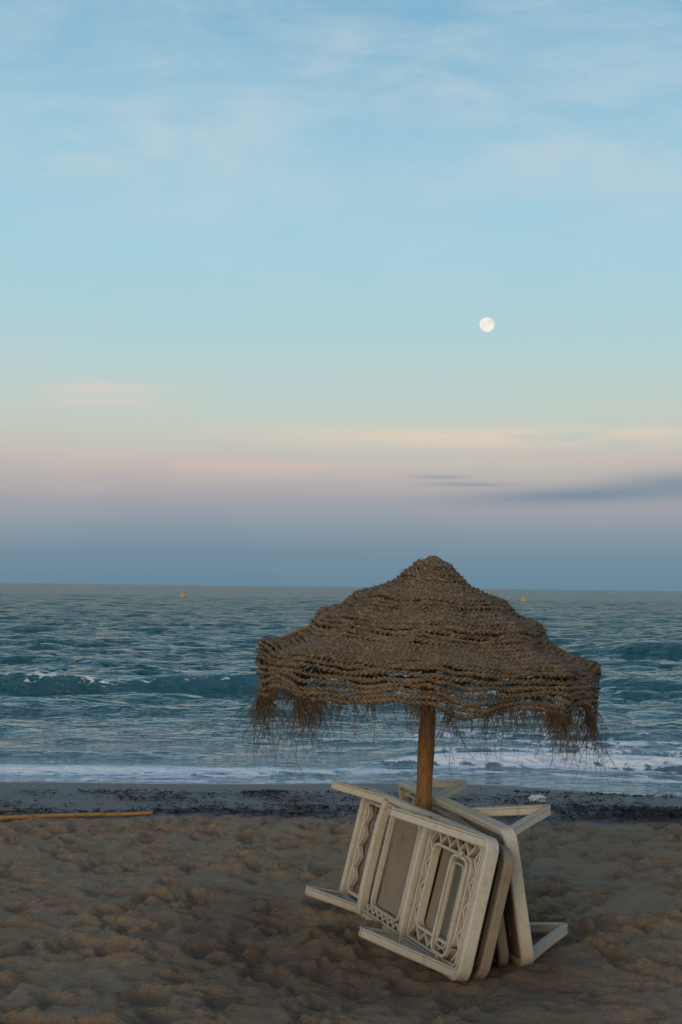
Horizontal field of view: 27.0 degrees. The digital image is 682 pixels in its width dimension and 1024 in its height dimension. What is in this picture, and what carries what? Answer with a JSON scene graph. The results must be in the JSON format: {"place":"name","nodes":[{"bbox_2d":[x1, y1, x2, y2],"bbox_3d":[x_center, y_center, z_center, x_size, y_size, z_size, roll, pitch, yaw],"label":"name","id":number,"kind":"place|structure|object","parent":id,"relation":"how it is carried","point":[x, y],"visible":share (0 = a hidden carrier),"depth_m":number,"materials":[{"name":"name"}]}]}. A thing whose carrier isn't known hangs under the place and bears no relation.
{"place":"outdoors","nodes":[
{"label":"outdoors","id":0,"kind":"place"},
{"bbox_2d":[0,782,681,1023],"bbox_3d":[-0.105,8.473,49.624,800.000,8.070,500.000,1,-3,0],"label":"sand beach","id":1,"kind":"structure","parent":0,"point":[149,915],"depth_m":8.15,"materials":[{"name":"brown sand"}]},
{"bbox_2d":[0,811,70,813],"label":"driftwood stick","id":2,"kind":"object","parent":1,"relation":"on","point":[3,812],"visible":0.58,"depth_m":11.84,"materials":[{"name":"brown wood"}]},
{"bbox_2d":[0,810,152,820],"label":"bamboo cane","id":3,"kind":"object","parent":1,"relation":"on","point":[53,815],"visible":1,"depth_m":11.65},
{"bbox_2d":[305,780,513,982],"bbox_3d":[0.277,1.956,7.741,0.547,0.780,1.885,2,-3,-21],"label":"sun lounger","id":4,"kind":"object","parent":1,"relation":"on","point":[444,890],"visible":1,"depth_m":7.45,"materials":[{"name":"plastic"}]},
{"bbox_2d":[219,555,638,811],"bbox_3d":[0.453,1.442,8.144,2.217,2.388,2.172,2,-3,-29],"label":"straw beach parasol","id":5,"kind":"object","parent":1,"relation":"on","point":[429,617],"visible":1,"depth_m":7.62,"materials":[{"name":"brown wicker"}]},
{"bbox_2d":[398,779,567,967],"bbox_3d":[0.824,1.976,8.086,0.596,0.768,1.883,1,-3,-11],"label":"sun lounger","id":6,"kind":"object","parent":1,"relation":"on","point":[514,944],"visible":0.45,"depth_m":7.37,"materials":[{"name":"plastic"}]},
{"bbox_2d":[528,794,546,801],"bbox_3d":[1.809,2.642,13.080,0.173,0.084,0.126,2,-3,-28],"label":"plastic bag","id":7,"kind":"object","parent":1,"relation":"on","point":[536,797],"visible":0.91,"depth_m":13.05,"materials":[{"name":"white plastic"}]},
{"bbox_2d":[0,582,681,797],"bbox_3d":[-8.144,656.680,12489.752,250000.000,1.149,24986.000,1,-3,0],"label":"sea water","id":8,"kind":"structure","parent":0,"point":[135,683],"depth_m":28.36,"materials":[{"name":"blue liquid"}]},
{"bbox_2d":[0,0,681,590],"label":"sky","id":9,"kind":"structure","parent":0,"point":[254,254],"materials":[{"name":"blue"}]},
{"bbox_2d":[480,317,493,331],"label":"moon","id":10,"kind":"object","parent":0,"point":[486,324],"visible":1,"depth_m":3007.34,"materials":[{"name":"white"}]}
]}

